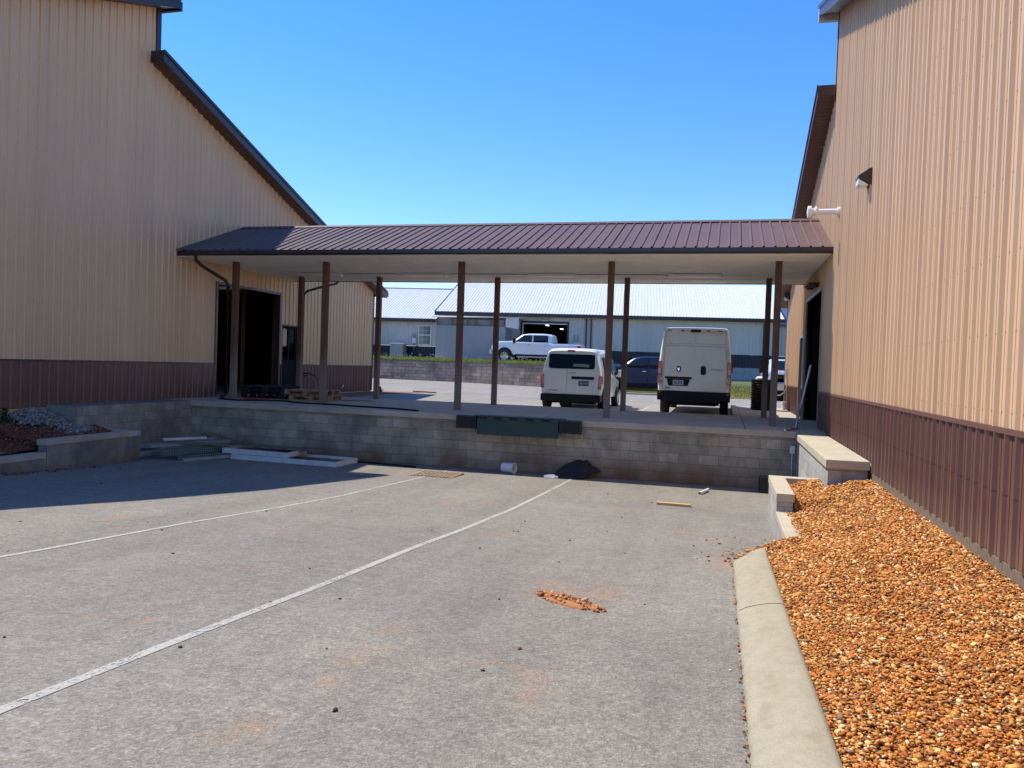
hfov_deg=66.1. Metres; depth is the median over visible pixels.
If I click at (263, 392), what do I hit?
pallet
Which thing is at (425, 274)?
fluorescent light
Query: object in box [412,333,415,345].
meter box
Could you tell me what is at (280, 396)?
pallet
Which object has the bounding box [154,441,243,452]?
rack beam
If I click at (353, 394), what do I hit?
red soil
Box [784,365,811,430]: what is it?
steel prop
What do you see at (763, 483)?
rubber block
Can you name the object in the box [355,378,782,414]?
pavement
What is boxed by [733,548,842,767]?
kerb
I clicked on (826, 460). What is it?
wing wall
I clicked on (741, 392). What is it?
tall grass
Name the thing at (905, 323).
warehouse
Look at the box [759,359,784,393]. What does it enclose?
pickup truck
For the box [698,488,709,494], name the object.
pipe offcut
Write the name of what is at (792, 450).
conduit
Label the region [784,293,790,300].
wall lamp
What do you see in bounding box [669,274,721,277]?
fluorescent light
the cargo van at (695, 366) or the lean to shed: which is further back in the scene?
the lean to shed
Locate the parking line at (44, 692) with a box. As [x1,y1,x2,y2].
[0,478,573,713]
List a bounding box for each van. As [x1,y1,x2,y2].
[540,348,620,408]
[657,327,732,414]
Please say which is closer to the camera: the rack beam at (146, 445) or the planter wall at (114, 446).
the planter wall at (114, 446)
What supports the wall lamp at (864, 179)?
attached to the warehouse at (905, 323)
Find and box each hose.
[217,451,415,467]
[219,398,418,410]
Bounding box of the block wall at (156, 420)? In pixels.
[46,399,191,450]
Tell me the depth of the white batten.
18.17 m
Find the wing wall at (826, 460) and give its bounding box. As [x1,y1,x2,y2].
[795,433,869,485]
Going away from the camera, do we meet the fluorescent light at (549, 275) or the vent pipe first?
the vent pipe
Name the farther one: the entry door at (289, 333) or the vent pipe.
the entry door at (289, 333)
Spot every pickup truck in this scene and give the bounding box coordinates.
[490,334,585,360]
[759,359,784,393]
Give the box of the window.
[418,325,431,344]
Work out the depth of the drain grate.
16.27 m
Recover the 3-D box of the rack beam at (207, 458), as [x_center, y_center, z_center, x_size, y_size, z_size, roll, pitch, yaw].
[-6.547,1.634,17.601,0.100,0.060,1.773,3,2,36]
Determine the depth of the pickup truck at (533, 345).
53.15 m
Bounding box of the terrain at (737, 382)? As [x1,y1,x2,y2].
[387,359,751,391]
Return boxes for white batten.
[162,436,206,440]
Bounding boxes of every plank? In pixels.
[168,440,253,447]
[239,443,319,451]
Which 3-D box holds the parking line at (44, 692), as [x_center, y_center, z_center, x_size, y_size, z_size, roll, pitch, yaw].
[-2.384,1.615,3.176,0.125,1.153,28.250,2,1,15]
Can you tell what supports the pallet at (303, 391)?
on the pallet at (316, 398)
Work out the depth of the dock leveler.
17.14 m
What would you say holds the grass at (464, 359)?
on the terrain at (737, 382)
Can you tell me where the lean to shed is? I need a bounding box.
[432,316,521,359]
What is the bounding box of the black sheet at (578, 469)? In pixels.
[553,459,599,478]
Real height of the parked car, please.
1.985 m
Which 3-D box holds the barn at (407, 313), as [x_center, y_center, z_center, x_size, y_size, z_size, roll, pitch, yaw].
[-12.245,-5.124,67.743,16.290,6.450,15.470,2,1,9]
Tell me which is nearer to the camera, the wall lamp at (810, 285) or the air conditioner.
the wall lamp at (810, 285)
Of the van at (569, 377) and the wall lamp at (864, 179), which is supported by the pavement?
the van at (569, 377)
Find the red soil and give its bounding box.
[340,391,417,396]
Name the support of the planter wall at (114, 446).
on the asphalt court
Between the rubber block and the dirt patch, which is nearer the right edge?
the rubber block
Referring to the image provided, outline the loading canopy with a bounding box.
[176,218,833,425]
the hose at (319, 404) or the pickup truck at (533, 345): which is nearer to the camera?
the hose at (319, 404)
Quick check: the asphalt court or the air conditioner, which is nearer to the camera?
the asphalt court
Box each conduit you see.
[777,330,789,409]
[790,446,794,476]
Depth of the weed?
15.08 m
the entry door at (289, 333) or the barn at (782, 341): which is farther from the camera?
the barn at (782, 341)
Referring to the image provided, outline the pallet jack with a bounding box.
[303,372,327,392]
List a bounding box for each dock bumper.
[456,414,477,428]
[559,420,581,434]
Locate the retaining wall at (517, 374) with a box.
[372,359,543,386]
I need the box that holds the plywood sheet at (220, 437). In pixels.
[206,434,237,441]
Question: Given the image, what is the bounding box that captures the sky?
[161,0,837,346]
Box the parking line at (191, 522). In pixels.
[0,469,452,556]
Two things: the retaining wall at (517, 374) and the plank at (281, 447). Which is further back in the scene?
the retaining wall at (517, 374)
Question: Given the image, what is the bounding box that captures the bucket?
[501,462,516,473]
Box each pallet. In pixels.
[241,392,293,398]
[242,388,298,394]
[243,384,299,391]
[284,388,339,395]
[289,395,341,400]
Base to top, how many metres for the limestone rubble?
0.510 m
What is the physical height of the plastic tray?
0.075 m
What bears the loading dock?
on the asphalt court
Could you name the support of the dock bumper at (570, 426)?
attached to the loading dock
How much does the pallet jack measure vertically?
0.682 m
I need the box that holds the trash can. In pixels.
[750,376,770,410]
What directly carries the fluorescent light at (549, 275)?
attached to the loading canopy
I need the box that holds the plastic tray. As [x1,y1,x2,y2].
[543,474,557,478]
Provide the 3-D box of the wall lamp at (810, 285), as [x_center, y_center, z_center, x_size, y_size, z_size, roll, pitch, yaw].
[7.074,-2.299,18.596,0.240,0.080,1.150,2,1,15]
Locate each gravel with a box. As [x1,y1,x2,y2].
[683,536,772,561]
[750,478,1023,767]
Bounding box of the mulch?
[0,419,110,453]
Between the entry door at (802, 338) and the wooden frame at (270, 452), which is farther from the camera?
the entry door at (802, 338)
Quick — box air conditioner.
[390,343,406,356]
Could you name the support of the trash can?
on the loading dock
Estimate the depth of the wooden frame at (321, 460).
17.57 m
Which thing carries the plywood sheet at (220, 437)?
on the asphalt court
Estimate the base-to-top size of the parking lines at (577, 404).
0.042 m
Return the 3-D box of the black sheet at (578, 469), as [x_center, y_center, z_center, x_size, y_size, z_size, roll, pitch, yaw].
[1.311,1.802,16.674,1.102,0.379,0.494,1,2,-32]
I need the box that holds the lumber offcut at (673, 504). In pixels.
[656,501,690,506]
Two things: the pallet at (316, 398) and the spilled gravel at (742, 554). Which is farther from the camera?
the pallet at (316, 398)
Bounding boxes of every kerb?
[619,392,656,394]
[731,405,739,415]
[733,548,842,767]
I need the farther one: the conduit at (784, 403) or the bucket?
the conduit at (784, 403)
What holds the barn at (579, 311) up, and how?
on the terrain at (737, 382)
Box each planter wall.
[0,428,140,473]
[767,475,817,539]
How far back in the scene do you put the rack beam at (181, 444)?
17.71 m
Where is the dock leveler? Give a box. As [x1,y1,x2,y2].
[474,414,565,438]
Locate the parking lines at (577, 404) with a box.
[447,396,650,410]
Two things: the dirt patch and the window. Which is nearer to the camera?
the dirt patch
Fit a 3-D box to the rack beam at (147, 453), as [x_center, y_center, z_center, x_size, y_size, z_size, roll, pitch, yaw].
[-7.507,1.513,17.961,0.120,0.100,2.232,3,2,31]
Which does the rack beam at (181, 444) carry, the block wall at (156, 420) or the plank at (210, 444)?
the plank at (210, 444)
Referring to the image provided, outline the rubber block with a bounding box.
[759,475,767,492]
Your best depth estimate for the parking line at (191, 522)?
8.97 m
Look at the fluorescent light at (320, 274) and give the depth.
22.59 m
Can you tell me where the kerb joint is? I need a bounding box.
[741,603,783,609]
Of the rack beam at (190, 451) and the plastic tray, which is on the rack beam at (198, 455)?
the rack beam at (190, 451)
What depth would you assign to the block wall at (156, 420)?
17.94 m
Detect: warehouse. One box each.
[0,0,388,455]
[781,0,1023,588]
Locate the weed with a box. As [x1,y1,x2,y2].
[0,406,11,424]
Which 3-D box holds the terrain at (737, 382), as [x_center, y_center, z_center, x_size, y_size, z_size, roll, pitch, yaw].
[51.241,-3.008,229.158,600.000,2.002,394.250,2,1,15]
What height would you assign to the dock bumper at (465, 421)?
0.302 m
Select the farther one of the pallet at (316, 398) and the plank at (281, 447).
the pallet at (316, 398)
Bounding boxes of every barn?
[373,287,453,357]
[435,283,784,380]
[779,308,786,358]
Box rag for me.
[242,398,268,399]
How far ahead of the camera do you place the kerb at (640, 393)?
37.20 m
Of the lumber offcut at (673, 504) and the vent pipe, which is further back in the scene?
the vent pipe
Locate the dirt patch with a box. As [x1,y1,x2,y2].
[535,590,606,612]
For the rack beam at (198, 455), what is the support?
on the asphalt court
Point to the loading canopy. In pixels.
(777, 253)
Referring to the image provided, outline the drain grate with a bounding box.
[409,470,463,478]
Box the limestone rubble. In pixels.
[0,407,102,433]
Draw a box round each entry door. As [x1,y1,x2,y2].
[281,326,296,388]
[799,338,802,416]
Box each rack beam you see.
[140,436,216,447]
[140,450,160,456]
[148,440,230,447]
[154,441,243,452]
[160,446,229,456]
[175,453,232,459]
[181,454,244,460]
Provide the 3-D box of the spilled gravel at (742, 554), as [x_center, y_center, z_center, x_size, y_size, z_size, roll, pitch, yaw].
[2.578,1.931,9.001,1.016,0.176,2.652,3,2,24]
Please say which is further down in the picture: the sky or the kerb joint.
the kerb joint
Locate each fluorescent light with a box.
[299,273,401,276]
[402,273,526,276]
[527,273,668,277]
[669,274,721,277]
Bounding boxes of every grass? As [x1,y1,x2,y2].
[373,355,545,364]
[619,383,783,400]
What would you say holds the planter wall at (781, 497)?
on the asphalt court
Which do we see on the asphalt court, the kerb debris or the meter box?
the kerb debris
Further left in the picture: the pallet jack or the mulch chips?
the mulch chips
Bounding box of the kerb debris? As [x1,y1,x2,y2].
[730,562,750,765]
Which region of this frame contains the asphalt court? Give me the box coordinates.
[0,452,775,767]
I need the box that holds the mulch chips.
[1,465,100,475]
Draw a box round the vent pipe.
[807,206,839,217]
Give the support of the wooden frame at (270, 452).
on the wooden frame at (321, 460)
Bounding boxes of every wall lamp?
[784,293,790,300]
[805,282,818,289]
[856,167,872,188]
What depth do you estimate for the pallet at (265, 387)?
21.69 m
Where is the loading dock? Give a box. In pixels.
[173,395,825,489]
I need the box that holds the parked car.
[614,356,659,390]
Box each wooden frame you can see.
[222,446,306,457]
[230,454,357,466]
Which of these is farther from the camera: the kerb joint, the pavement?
the pavement
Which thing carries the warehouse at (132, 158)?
on the asphalt court
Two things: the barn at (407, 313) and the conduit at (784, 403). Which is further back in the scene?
the barn at (407, 313)

